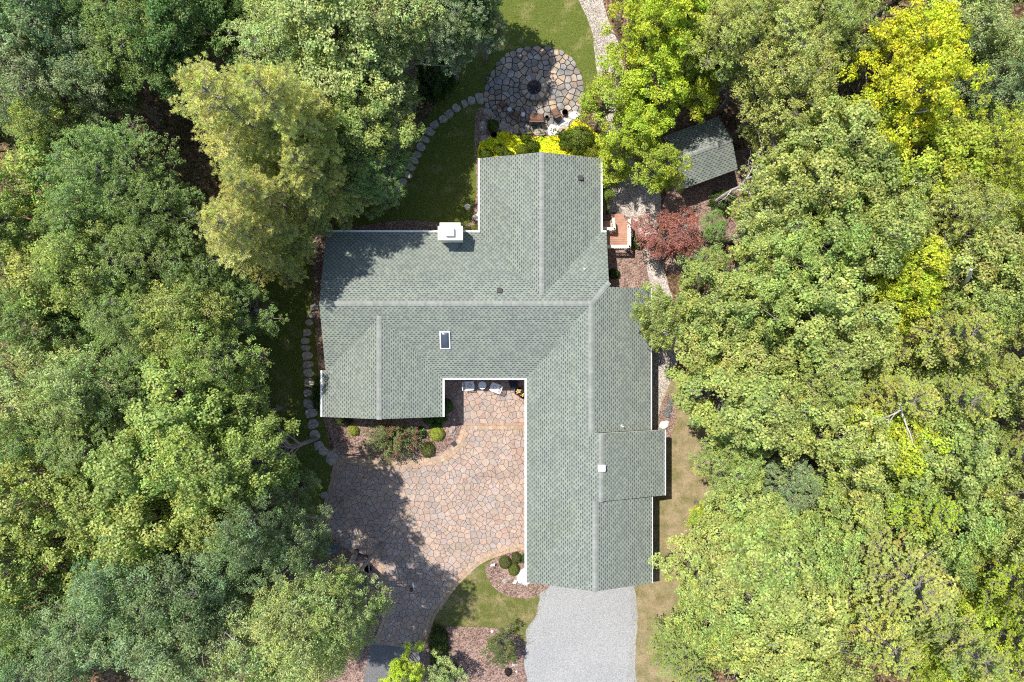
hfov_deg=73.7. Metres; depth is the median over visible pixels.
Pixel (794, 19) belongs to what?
broadleaf tree
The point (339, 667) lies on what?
oak tree
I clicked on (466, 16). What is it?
tulip tree
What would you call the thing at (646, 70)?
maple tree
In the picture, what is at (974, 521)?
maple tree
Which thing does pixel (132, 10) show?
oak tree
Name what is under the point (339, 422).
shrub
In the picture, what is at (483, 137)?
boulder
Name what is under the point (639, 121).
maple tree
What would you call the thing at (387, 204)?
tree
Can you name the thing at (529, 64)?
stone patio
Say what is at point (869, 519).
maple tree
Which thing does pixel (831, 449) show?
tulip tree
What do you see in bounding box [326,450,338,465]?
stepping stone
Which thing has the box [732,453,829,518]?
broadleaf tree
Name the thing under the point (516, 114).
patio chair
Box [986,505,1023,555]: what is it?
oak tree
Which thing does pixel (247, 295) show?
broadleaf tree
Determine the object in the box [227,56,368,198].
broadleaf tree
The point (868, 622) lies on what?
tree
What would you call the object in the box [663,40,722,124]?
tulip tree
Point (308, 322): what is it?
stepping stone
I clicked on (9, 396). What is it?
oak tree
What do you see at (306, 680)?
oak tree
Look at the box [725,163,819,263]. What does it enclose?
broadleaf tree
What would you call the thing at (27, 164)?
maple tree
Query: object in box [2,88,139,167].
oak tree
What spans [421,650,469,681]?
tree
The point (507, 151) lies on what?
perennial plant
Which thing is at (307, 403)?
stepping stone
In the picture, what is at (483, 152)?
perennial plant
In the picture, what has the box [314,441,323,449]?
stepping stone
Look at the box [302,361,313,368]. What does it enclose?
stepping stone
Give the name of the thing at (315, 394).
hedge shrub
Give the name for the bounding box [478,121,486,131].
boulder
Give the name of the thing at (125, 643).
oak tree
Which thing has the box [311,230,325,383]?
mulch bed
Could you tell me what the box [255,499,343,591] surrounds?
oak tree
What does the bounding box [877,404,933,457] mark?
dead tree
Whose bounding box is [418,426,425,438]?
boxwood shrub
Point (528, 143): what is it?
perennial plant
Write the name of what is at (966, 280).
dead tree
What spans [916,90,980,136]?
tree
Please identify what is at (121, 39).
oak tree
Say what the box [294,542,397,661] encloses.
oak tree
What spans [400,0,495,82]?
broadleaf tree
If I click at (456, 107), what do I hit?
stepping stone
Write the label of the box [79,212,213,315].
broadleaf tree
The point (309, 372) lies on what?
stepping stone
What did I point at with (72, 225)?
broadleaf tree
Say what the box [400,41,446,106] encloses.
mulch bed
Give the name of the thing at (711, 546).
tulip tree
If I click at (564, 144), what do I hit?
perennial plant
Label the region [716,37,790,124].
broadleaf tree
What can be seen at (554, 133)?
boulder
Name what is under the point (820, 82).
broadleaf tree
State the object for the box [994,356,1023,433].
maple tree
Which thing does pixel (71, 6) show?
broadleaf tree
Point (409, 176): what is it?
stepping stone
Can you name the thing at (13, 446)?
broadleaf tree
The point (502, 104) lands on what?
patio chair
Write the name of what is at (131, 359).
broadleaf tree
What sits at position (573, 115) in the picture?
boulder
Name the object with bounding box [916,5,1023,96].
oak tree
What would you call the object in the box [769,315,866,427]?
broadleaf tree
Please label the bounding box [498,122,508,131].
boulder
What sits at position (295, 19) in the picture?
tulip tree
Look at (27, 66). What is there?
oak tree
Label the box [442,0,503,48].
maple tree
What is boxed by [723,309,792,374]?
oak tree
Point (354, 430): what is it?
boxwood shrub
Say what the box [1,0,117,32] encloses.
tulip tree
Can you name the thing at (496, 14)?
broadleaf tree
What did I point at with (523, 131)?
boulder
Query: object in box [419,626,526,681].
mulch bed
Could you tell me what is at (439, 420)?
boxwood shrub
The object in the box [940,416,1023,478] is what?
hemlock tree
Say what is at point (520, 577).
rock
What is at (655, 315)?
tulip tree
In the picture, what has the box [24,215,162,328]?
oak tree
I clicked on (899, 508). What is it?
hemlock tree
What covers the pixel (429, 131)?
stepping stone
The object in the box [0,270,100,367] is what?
oak tree
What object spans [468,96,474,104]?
stepping stone
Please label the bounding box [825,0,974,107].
maple tree
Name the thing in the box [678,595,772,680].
maple tree
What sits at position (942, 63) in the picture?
maple tree
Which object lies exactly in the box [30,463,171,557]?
tulip tree
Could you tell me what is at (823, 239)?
maple tree
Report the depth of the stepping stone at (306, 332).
47.93 m
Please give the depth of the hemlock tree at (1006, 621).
39.50 m
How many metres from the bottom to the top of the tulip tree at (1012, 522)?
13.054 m
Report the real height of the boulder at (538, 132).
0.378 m
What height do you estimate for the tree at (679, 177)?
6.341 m
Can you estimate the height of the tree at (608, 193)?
2.748 m
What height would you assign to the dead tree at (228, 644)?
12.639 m
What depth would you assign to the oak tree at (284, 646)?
34.09 m
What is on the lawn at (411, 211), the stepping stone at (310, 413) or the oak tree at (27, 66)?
the stepping stone at (310, 413)
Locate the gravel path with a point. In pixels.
(630, 200)
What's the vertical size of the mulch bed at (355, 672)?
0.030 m
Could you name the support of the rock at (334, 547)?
on the mulch bed at (355, 672)
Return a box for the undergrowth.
[0,0,1023,681]
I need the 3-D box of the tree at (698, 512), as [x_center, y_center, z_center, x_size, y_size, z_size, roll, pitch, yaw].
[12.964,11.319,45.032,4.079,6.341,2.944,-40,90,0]
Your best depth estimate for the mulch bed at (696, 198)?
47.97 m
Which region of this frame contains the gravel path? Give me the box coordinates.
[579,0,678,429]
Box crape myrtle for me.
[361,422,424,464]
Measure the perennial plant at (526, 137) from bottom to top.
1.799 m
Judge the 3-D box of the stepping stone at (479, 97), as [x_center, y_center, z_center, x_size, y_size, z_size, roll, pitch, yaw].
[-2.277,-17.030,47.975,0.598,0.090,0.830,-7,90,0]
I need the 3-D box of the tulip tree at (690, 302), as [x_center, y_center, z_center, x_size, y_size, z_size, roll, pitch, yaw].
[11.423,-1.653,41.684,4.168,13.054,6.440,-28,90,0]
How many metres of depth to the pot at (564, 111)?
47.58 m
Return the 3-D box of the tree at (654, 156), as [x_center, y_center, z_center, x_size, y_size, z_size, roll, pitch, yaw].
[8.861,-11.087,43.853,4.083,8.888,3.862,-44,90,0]
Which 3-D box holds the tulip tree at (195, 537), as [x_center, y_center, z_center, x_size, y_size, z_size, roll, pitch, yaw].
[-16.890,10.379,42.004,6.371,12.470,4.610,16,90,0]
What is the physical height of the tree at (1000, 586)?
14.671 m
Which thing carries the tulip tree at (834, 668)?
on the ground at (726, 116)
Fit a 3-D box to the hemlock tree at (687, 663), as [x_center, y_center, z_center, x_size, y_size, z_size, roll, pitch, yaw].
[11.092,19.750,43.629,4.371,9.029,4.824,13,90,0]
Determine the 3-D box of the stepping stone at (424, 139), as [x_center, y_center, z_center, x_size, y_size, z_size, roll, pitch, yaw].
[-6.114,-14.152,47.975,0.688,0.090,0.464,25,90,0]
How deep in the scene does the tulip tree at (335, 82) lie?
37.05 m
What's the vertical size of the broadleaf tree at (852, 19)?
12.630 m
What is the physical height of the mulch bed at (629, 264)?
0.030 m
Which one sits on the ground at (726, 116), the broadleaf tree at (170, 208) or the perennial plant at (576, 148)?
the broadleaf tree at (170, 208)
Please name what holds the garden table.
on the paver courtyard
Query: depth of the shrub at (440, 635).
47.21 m
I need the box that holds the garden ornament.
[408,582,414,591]
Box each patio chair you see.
[495,99,506,108]
[510,109,520,118]
[550,106,561,118]
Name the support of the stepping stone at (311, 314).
on the lawn at (411, 211)
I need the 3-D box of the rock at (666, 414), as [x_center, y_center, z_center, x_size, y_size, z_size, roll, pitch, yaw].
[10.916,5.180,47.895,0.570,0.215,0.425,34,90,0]
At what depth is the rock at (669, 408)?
47.85 m
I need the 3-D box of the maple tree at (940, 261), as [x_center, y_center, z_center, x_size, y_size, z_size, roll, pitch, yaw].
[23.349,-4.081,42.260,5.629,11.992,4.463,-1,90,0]
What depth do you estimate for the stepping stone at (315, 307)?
47.93 m
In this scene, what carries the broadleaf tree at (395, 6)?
on the ground at (726, 116)
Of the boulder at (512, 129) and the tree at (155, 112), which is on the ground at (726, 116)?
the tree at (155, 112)
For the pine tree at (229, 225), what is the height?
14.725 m
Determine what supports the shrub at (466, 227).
on the mulch bed at (416, 225)
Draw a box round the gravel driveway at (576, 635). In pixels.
[524,585,637,681]
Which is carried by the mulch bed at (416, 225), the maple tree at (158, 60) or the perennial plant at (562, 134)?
the perennial plant at (562, 134)
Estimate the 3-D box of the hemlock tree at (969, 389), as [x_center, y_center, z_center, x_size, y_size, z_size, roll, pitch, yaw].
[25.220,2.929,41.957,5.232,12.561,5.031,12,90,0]
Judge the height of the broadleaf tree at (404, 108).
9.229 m
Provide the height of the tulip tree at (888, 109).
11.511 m
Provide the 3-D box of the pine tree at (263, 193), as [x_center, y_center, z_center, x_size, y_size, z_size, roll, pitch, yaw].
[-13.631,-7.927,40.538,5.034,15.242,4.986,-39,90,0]
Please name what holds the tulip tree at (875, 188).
on the ground at (726, 116)
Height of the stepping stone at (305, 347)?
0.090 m
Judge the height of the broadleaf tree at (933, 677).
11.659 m
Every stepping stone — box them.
[301,337,309,343]
[301,345,310,350]
[302,351,312,359]
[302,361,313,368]
[303,329,310,335]
[303,369,313,376]
[303,389,312,396]
[303,399,312,408]
[304,379,314,386]
[305,319,312,325]
[305,408,317,417]
[307,312,315,317]
[307,419,318,428]
[310,304,318,309]
[310,430,320,438]
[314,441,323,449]
[319,446,328,455]
[321,491,328,498]
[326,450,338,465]
[398,178,406,187]
[403,171,412,178]
[407,163,415,170]
[410,157,418,163]
[413,151,421,157]
[416,142,425,150]
[421,135,429,142]
[424,127,434,135]
[429,120,438,128]
[439,115,447,122]
[445,109,453,118]
[452,103,460,111]
[461,100,467,107]
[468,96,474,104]
[475,93,483,103]
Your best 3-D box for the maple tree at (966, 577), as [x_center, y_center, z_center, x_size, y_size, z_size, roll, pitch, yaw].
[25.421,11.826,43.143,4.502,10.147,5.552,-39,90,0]
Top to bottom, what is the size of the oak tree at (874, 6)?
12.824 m
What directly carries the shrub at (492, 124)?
on the mulch bed at (416, 225)
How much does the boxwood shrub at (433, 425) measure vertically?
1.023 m
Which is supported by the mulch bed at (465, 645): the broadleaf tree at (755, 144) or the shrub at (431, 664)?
the shrub at (431, 664)
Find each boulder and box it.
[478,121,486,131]
[480,135,489,142]
[483,108,494,119]
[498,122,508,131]
[508,126,518,135]
[519,129,530,134]
[532,128,545,135]
[547,124,558,135]
[556,118,571,128]
[568,111,579,119]
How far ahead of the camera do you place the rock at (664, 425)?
47.80 m
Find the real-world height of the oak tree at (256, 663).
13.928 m
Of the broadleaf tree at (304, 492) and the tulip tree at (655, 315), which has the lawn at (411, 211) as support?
the broadleaf tree at (304, 492)
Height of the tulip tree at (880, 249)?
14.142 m
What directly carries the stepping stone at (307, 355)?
on the lawn at (411, 211)
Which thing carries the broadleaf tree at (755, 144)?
on the ground at (726, 116)
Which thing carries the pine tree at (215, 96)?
on the ground at (726, 116)
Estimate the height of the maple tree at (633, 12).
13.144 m
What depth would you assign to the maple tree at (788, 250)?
36.82 m
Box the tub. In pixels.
[514,387,521,395]
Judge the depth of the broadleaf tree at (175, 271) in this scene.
39.11 m
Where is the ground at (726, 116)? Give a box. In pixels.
[0,0,1023,681]
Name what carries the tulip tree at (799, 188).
on the mulch bed at (696, 198)
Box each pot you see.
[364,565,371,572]
[491,131,496,137]
[562,109,567,114]
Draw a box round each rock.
[318,543,340,552]
[449,425,455,435]
[516,569,523,583]
[659,421,668,429]
[663,412,670,417]
[665,405,672,412]
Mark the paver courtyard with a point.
(424, 589)
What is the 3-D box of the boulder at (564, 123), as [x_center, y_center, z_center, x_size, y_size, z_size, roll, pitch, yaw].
[3.639,-15.249,47.861,1.296,0.323,0.684,-35,90,0]
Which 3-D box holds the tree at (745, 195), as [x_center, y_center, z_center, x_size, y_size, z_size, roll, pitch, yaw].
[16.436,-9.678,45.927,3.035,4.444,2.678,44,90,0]
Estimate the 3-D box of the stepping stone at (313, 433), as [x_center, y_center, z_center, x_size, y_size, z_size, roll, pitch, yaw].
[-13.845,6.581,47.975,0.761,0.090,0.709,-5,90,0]
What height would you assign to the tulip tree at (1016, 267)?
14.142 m
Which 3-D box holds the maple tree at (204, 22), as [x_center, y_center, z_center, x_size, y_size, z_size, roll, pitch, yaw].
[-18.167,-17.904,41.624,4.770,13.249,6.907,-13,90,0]
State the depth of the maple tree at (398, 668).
43.45 m
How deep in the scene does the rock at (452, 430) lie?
47.79 m
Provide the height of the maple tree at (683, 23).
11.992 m
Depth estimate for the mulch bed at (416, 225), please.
47.96 m
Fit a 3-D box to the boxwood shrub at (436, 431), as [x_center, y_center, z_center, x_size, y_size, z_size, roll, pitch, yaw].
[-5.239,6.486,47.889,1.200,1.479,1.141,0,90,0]
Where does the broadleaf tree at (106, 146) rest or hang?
on the ground at (726, 116)
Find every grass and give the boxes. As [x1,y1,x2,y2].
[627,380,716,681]
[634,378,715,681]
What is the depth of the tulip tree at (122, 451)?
36.00 m
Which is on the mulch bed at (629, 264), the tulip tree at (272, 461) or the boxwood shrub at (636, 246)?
the boxwood shrub at (636, 246)
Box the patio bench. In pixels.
[528,114,543,122]
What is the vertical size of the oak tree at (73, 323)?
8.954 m
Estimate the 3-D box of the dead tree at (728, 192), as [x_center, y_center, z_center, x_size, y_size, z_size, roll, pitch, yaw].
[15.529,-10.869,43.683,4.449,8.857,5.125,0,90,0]
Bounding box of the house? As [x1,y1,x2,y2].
[319,152,665,591]
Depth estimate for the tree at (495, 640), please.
45.77 m
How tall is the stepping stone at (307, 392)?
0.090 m
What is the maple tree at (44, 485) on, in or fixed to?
on the ground at (726, 116)
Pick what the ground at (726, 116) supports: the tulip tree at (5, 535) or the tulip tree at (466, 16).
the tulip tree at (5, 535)
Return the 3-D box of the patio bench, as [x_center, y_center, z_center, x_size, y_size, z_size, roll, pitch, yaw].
[1.688,-15.440,47.446,1.085,0.929,0.721,0,90,0]
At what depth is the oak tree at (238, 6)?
39.29 m
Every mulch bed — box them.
[289,530,382,681]
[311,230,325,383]
[323,107,605,238]
[323,401,461,460]
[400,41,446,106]
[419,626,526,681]
[485,550,548,598]
[604,212,648,287]
[658,150,759,272]
[659,393,676,444]
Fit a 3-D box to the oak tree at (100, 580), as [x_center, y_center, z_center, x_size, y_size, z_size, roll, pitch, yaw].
[-20.360,13.605,40.919,6.691,14.728,5.468,35,90,0]
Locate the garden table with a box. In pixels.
[478,381,485,388]
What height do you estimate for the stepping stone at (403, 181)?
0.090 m
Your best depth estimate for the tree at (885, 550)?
39.13 m
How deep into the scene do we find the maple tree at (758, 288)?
36.52 m
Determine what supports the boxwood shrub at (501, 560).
on the mulch bed at (508, 588)
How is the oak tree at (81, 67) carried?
on the ground at (726, 116)
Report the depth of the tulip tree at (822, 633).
36.96 m
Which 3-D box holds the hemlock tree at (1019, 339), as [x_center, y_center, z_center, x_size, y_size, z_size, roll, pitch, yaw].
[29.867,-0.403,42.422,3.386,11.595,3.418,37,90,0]
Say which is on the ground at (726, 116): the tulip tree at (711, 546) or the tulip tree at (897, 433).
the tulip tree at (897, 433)
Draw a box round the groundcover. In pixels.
[477,118,611,175]
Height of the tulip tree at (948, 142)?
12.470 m
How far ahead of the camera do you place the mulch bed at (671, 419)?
47.95 m
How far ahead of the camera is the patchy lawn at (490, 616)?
47.98 m
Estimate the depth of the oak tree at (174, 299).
37.38 m
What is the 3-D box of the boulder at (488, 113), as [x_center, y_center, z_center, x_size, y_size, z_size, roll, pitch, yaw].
[-1.632,-15.905,47.833,0.670,0.378,1.030,-35,90,0]
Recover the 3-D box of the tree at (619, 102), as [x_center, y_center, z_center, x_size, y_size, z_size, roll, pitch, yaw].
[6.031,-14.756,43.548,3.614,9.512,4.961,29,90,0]
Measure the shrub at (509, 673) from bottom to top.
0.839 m
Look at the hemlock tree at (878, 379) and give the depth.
38.64 m
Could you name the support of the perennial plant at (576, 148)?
on the mulch bed at (416, 225)
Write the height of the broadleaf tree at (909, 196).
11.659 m
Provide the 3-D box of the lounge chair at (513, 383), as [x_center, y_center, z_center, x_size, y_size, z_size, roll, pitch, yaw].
[0.096,2.949,47.543,0.640,0.856,0.828,-15,90,0]
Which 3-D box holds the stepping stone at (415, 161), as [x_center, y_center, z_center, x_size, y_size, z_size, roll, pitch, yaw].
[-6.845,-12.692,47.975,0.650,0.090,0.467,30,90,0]
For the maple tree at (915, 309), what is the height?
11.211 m
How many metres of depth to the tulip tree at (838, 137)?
36.22 m
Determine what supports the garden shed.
on the mulch bed at (696, 198)
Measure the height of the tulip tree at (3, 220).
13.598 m
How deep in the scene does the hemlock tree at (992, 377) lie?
39.58 m
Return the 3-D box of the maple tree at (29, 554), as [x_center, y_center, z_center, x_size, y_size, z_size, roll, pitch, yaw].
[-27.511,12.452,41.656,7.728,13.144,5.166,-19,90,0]
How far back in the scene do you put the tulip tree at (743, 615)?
37.74 m
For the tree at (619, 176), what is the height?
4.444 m
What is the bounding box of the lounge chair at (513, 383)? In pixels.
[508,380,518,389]
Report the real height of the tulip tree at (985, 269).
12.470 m
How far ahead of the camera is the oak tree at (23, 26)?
37.49 m
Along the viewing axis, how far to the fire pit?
47.59 m
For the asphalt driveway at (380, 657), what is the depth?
47.98 m
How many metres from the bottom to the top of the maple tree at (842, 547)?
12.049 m
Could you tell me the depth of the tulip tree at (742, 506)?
39.93 m
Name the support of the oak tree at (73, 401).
on the ground at (726, 116)
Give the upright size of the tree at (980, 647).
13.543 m
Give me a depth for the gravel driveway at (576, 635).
47.97 m
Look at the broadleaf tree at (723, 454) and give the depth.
40.02 m
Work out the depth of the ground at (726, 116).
48.00 m
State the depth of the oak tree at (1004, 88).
38.30 m
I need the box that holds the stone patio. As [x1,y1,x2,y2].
[484,45,583,133]
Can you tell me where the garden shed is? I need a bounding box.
[663,117,737,190]
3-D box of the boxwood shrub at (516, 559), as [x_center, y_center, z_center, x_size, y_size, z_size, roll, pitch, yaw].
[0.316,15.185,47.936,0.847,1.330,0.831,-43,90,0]
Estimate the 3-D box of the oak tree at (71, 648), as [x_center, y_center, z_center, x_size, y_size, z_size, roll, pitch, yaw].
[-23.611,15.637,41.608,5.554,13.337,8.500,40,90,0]
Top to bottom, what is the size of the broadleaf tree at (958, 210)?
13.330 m
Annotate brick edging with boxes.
[320,380,523,650]
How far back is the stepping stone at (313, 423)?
47.93 m
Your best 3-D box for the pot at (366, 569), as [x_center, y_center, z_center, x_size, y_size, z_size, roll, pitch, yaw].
[-10.044,15.898,47.750,0.560,0.400,0.560,0,90,0]
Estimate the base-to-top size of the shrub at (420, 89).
4.317 m
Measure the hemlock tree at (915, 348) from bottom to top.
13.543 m
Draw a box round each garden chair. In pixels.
[462,381,474,390]
[490,382,502,393]
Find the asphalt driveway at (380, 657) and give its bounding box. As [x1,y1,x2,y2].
[363,640,421,681]
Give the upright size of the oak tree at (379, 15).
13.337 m
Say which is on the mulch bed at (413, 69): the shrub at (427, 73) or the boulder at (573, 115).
the shrub at (427, 73)
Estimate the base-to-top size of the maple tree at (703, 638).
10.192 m
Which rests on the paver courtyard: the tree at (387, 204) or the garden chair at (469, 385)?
the garden chair at (469, 385)
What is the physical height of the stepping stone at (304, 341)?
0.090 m
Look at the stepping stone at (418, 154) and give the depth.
47.93 m
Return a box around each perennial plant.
[478,148,495,157]
[491,144,506,155]
[500,149,514,155]
[514,144,529,154]
[520,134,532,142]
[524,139,539,152]
[558,131,571,142]
[558,138,574,153]
[570,143,583,155]
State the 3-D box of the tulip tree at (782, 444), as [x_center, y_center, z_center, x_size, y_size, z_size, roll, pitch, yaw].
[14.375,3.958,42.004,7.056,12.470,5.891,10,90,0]
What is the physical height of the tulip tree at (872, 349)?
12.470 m
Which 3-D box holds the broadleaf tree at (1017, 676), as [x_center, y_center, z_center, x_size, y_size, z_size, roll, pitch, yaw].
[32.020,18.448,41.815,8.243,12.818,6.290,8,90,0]
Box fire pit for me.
[521,73,546,101]
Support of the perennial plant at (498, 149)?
on the mulch bed at (416, 225)
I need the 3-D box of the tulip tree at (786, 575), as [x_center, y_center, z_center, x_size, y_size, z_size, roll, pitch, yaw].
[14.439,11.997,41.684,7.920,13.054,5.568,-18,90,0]
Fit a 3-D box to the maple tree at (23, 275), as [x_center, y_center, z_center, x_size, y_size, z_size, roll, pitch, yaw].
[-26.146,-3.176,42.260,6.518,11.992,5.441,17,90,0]
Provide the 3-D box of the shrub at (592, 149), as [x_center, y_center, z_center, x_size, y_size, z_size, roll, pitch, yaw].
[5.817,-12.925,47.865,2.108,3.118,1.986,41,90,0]
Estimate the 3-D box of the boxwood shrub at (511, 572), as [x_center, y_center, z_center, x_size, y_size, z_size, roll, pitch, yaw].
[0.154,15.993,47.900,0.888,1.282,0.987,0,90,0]
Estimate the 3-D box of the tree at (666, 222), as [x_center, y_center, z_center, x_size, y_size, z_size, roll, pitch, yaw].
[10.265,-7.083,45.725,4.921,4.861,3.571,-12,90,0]
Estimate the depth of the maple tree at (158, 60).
38.09 m
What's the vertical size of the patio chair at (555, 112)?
0.929 m
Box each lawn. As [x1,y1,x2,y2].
[232,0,596,532]
[432,556,539,644]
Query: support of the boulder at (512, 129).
on the lawn at (411, 211)
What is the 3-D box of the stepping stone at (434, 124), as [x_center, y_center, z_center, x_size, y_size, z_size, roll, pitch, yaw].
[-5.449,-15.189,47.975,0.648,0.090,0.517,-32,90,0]
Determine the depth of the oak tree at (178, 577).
35.65 m
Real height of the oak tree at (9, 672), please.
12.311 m
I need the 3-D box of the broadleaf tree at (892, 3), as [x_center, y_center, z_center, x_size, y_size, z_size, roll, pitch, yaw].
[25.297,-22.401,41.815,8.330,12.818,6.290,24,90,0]
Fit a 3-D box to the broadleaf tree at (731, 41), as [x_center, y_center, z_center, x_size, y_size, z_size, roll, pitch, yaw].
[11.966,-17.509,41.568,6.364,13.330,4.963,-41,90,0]
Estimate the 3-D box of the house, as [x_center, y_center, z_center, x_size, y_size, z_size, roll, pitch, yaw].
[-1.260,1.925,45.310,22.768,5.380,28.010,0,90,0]
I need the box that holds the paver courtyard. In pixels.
[325,380,523,650]
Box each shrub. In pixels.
[312,378,319,414]
[332,417,352,426]
[348,425,358,435]
[407,74,432,104]
[415,46,458,103]
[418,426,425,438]
[421,441,434,457]
[422,417,434,423]
[427,621,450,668]
[428,662,457,681]
[429,426,444,441]
[431,422,441,428]
[435,415,447,422]
[445,398,452,413]
[462,225,471,229]
[487,119,499,132]
[499,555,511,568]
[505,667,511,676]
[508,563,519,575]
[512,552,520,563]
[563,125,597,155]
[583,144,607,163]
[608,268,619,278]
[632,235,643,249]
[707,189,740,216]
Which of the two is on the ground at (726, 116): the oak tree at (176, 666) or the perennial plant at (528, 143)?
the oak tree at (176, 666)
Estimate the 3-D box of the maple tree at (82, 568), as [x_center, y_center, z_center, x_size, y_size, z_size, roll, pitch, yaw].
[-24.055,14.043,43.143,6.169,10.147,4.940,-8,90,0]
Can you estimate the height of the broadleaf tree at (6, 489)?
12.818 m
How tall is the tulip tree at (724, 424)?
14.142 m
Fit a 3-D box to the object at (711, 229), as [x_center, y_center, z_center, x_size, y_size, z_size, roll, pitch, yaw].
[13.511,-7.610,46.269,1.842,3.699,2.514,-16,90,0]
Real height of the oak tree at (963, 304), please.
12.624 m
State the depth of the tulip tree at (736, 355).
37.87 m
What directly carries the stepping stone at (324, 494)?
on the lawn at (411, 211)
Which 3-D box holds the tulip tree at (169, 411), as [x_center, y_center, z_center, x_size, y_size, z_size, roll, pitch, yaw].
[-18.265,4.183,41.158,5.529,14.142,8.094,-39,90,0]
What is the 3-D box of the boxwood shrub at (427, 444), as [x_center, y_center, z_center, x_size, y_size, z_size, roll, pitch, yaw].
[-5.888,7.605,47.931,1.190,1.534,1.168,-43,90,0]
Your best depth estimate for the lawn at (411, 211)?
47.99 m
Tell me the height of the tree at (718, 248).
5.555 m
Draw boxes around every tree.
[0,0,108,80]
[0,18,130,150]
[0,91,48,156]
[0,121,116,221]
[0,189,98,256]
[0,209,37,255]
[0,238,125,329]
[0,249,32,319]
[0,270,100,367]
[0,313,92,440]
[0,371,50,412]
[0,400,119,482]
[0,434,106,545]
[0,453,17,511]
[0,505,95,606]
[0,522,15,596]
[0,566,80,667]
[0,619,102,681]
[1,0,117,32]
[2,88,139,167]
[16,570,162,681]
[20,340,142,443]
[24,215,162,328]
[27,162,159,277]
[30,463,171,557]
[32,114,201,241]
[33,382,138,499]
[40,297,124,354]
[41,0,165,73]
[41,27,165,126]
[41,539,138,608]
[62,523,216,637]
[66,266,188,371]
[75,160,211,256]
[78,331,199,437]
[79,0,190,98]
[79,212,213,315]
[79,579,200,681]
[80,420,212,519]
[81,62,162,129]
[86,486,221,581]
[102,0,190,24]
[112,528,258,647]
[119,0,216,116]
[123,340,262,462]
[127,277,240,374]
[132,577,275,681]
[136,422,299,520]
[140,0,259,86]
[152,232,245,321]
[152,492,269,561]
[158,304,274,406]
[164,0,250,23]
[168,51,323,199]
[185,522,285,610]
[191,411,317,510]
[193,194,316,295]
[196,265,289,338]
[196,367,282,452]
[200,583,317,681]
[202,463,321,581]
[206,0,279,64]
[207,625,240,677]
[215,0,346,102]
[218,158,334,250]
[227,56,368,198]
[235,0,302,18]
[246,550,357,681]
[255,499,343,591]
[259,644,347,681]
[265,468,320,525]
[270,0,408,83]
[271,137,378,231]
[286,27,405,130]
[288,587,378,681]
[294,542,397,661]
[306,75,425,168]
[323,0,450,90]
[328,142,414,205]
[356,565,369,599]
[361,52,425,118]
[363,172,407,219]
[365,0,429,25]
[373,92,417,160]
[378,640,425,681]
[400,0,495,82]
[401,0,486,54]
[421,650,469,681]
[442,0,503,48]
[464,0,509,63]
[479,620,517,668]
[576,60,642,145]
[596,41,692,132]
[598,97,674,169]
[598,140,641,187]
[600,0,683,85]
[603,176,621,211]
[613,95,663,159]
[625,140,693,194]
[627,204,702,259]
[629,0,716,78]
[630,281,689,353]
[646,608,714,681]
[648,509,765,602]
[654,164,686,193]
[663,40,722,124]
[663,552,746,657]
[664,348,800,450]
[672,0,777,82]
[672,251,756,349]
[673,314,774,398]
[674,242,732,283]
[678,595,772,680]
[683,493,738,539]
[686,434,774,502]
[690,254,814,346]
[696,496,840,607]
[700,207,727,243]
[702,365,829,467]
[702,466,799,553]
[703,554,816,655]
[706,0,821,102]
[712,121,788,206]
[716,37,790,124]
[717,595,828,681]
[721,204,822,298]
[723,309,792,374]
[724,20,848,164]
[725,146,866,241]
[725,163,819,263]
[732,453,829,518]
[737,95,813,166]
[738,180,768,204]
[747,250,865,369]
[747,545,851,670]
[749,93,899,189]
[764,0,839,33]
[765,290,901,385]
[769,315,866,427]
[773,184,879,302]
[779,506,864,597]
[780,0,889,78]
[781,0,884,22]
[784,133,910,236]
[785,396,900,508]
[789,622,878,681]
[792,470,905,550]
[812,351,943,433]
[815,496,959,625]
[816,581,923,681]
[820,197,937,297]
[823,399,953,490]
[825,0,913,28]
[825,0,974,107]
[839,85,921,171]
[841,235,963,307]
[845,256,947,336]
[850,18,994,160]
[851,468,962,538]
[855,162,951,276]
[857,299,1004,373]
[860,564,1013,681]
[866,356,996,431]
[867,0,915,21]
[871,119,999,210]
[875,212,1023,309]
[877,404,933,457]
[878,389,1011,500]
[880,159,1022,259]
[881,37,970,114]
[883,0,1019,79]
[884,450,1007,567]
[891,506,981,591]
[906,589,1003,681]
[910,627,1021,681]
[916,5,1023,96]
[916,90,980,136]
[917,0,1023,22]
[917,279,1023,374]
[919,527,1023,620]
[920,348,1023,427]
[928,94,1023,207]
[934,50,1023,136]
[939,241,973,304]
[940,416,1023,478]
[941,471,1023,570]
[942,243,1023,324]
[943,584,1023,670]
[955,171,1023,236]
[955,310,1023,351]
[967,111,1023,198]
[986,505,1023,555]
[993,611,1023,681]
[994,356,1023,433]
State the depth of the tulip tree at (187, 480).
34.30 m
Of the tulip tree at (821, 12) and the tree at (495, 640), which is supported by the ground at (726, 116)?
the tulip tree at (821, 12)
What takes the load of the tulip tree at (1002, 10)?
on the ground at (726, 116)
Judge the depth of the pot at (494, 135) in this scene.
47.65 m
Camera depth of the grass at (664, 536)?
47.96 m
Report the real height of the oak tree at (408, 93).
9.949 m
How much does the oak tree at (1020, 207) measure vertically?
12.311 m

